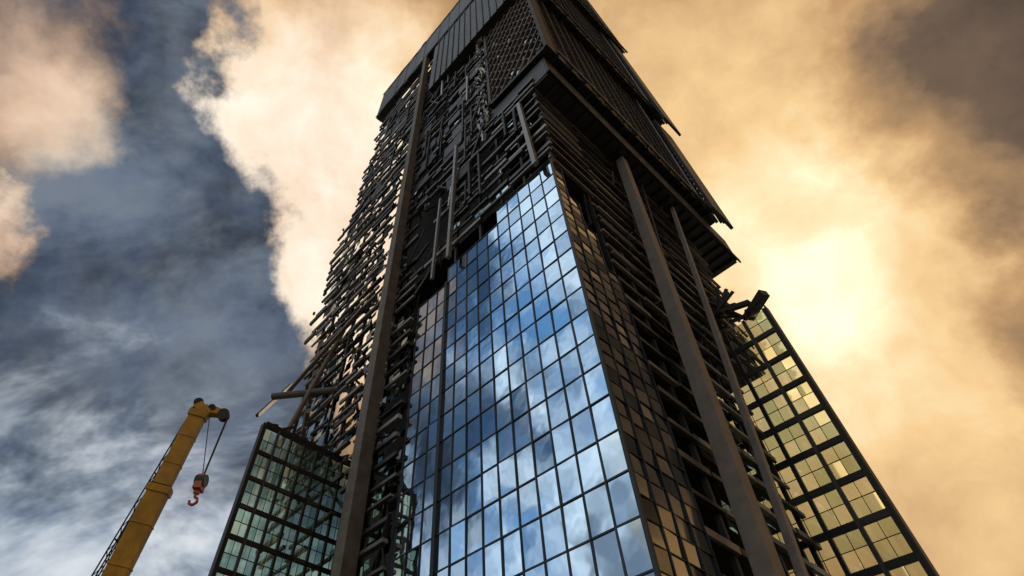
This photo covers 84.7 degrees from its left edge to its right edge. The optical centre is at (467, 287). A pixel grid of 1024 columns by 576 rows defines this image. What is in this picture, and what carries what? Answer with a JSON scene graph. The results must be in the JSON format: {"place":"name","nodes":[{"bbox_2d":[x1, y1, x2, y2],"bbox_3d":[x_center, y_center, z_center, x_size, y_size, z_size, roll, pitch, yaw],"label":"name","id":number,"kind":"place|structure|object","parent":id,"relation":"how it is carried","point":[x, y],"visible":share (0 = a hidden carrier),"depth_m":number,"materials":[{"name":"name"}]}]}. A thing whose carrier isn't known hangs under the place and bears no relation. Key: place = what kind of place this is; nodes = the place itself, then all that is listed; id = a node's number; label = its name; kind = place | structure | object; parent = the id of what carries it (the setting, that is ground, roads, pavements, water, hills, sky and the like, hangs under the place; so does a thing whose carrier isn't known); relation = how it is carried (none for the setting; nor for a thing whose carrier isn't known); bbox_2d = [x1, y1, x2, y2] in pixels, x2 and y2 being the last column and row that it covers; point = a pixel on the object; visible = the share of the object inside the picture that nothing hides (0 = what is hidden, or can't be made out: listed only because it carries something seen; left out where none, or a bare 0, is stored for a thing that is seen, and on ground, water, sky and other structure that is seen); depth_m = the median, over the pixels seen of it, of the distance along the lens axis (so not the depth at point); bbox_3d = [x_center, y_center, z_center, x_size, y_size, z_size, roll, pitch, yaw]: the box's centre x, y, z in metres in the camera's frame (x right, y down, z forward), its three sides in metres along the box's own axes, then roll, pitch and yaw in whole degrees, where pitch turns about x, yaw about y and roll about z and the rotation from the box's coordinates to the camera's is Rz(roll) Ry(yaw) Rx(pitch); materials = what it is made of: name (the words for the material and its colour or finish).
{"place":"outdoors","nodes":[
{"label":"outdoors","id":0,"kind":"place"},
{"bbox_2d":[0,0,1023,575],"label":"sky","id":1,"kind":"structure","parent":0,"point":[181,180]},
{"label":"ground","id":2,"kind":"structure","parent":0,"visible":0},
{"bbox_2d":[91,398,229,575],"bbox_3d":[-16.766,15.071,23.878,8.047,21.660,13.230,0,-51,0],"label":"mobile crane","id":3,"kind":"object","parent":2,"relation":"on","point":[133,536],"visible":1,"depth_m":26.93,"materials":[{"name":"yellow paint"}]},
{"bbox_2d":[208,421,371,575],"bbox_3d":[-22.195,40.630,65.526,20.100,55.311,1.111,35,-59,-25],"label":"fin frame","id":4,"kind":"object","parent":2,"relation":"on","point":[216,568],"visible":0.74,"depth_m":75.28,"materials":[{"name":"black metal"}]},
{"bbox_2d":[219,440,346,567],"bbox_3d":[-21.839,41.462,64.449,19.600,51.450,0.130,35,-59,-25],"label":"fin glass","id":5,"kind":"object","parent":4,"relation":"in","point":[252,531],"visible":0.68,"depth_m":77.63,"materials":[{"name":"glass"}]},
{"bbox_2d":[361,54,514,575],"bbox_3d":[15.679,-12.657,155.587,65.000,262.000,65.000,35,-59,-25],"label":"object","id":6,"kind":"object","parent":2,"relation":"on","point":[430,288],"visible":0.06,"depth_m":122.95,"materials":[{"name":"black metal"}]},
{"bbox_2d":[276,0,826,575],"bbox_3d":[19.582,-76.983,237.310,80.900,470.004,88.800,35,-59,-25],"label":"steel frame","id":7,"kind":"object","parent":2,"relation":"on","point":[552,50],"visible":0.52,"depth_m":114.02,"materials":[{"name":"black metal"}]},
{"bbox_2d":[255,0,542,451],"bbox_3d":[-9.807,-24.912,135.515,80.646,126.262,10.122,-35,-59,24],"label":"loose steel","id":8,"kind":"object","parent":7,"relation":"attached to","point":[287,392],"visible":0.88,"depth_m":131.09,"materials":[{"name":"brown metal"}]},
{"bbox_2d":[493,6,542,93],"bbox_3d":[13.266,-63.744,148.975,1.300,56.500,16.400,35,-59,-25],"label":"crate back","id":9,"kind":"object","parent":7,"relation":"attached to","point":[517,48],"visible":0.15,"depth_m":147.20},
{"bbox_2d":[390,158,661,575],"bbox_3d":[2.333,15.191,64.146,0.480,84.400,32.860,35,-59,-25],"label":"front mullions","id":10,"kind":"object","parent":7,"relation":"attached to","point":[641,516],"visible":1,"depth_m":62.69,"materials":[{"name":"metal"}]},
{"bbox_2d":[392,162,654,575],"bbox_3d":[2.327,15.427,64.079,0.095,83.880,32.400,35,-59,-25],"label":"front glass","id":11,"kind":"object","parent":10,"relation":"attached to","point":[634,550],"visible":1,"depth_m":61.48,"materials":[{"name":"blue glass"}]},
{"bbox_2d":[317,0,736,330],"bbox_3d":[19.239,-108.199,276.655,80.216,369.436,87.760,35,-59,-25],"label":"cladding","id":12,"kind":"structure","parent":7,"relation":"attached to","point":[460,60],"depth_m":177.38,"materials":[{"name":"black metal"}]},
{"bbox_2d":[281,0,790,575],"bbox_3d":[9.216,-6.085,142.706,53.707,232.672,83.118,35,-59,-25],"label":"infill glass","id":13,"kind":"object","parent":7,"relation":"attached to","point":[381,492],"visible":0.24,"depth_m":96.43,"materials":[{"name":"black glass"}]},
{"bbox_2d":[385,0,697,279],"bbox_3d":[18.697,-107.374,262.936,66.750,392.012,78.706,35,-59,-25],"label":"steel beams","id":14,"kind":"object","parent":7,"relation":"attached to","point":[532,154],"visible":0.96,"depth_m":113.02,"materials":[{"name":"metal"}]},
{"bbox_2d":[255,45,831,575],"bbox_3d":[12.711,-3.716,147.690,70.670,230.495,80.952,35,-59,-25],"label":"louvers","id":15,"kind":"object","parent":7,"relation":"attached to","point":[573,147],"visible":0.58,"depth_m":104.68,"materials":[{"name":"metal"}]},
{"bbox_2d":[491,59,736,278],"bbox_3d":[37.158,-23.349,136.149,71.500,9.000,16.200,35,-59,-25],"label":"cantilever slab","id":16,"kind":"structure","parent":7,"relation":"on","point":[538,72],"depth_m":124.45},
{"bbox_2d":[542,0,714,225],"bbox_3d":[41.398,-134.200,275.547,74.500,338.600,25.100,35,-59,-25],"label":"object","id":17,"kind":"object","parent":7,"relation":"attached to","point":[592,101],"visible":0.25,"depth_m":148.21,"materials":[{"name":"black metal"}]},
{"bbox_2d":[553,164,718,575],"bbox_3d":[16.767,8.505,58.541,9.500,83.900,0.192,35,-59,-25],"label":"side glass","id":18,"kind":"object","parent":7,"relation":"attached to","point":[663,556],"visible":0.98,"depth_m":52.76,"materials":[{"name":"brown glass glass"}]},
{"bbox_2d":[553,163,721,575],"bbox_3d":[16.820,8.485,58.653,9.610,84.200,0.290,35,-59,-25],"label":"side mullions","id":19,"kind":"object","parent":7,"relation":"attached to","point":[653,499],"visible":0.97,"depth_m":54.33,"materials":[{"name":"metal"}]},
{"bbox_2d":[330,56,808,575],"bbox_3d":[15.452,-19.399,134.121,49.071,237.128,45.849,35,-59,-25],"label":"mega columns","id":20,"kind":"structure","parent":2,"relation":"on","point":[760,550],"depth_m":72.41,"materials":[{"name":"metal"}]},
{"bbox_2d":[688,287,939,575],"bbox_3d":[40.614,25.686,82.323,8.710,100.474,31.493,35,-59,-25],"label":"fin frame","id":21,"kind":"object","parent":2,"relation":"on","point":[755,305],"visible":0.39,"depth_m":74.34,"materials":[{"name":"black metal"}]},
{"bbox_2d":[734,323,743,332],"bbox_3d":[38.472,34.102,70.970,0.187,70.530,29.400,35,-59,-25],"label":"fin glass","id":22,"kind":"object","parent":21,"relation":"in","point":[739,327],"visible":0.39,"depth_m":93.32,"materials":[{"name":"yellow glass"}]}
]}

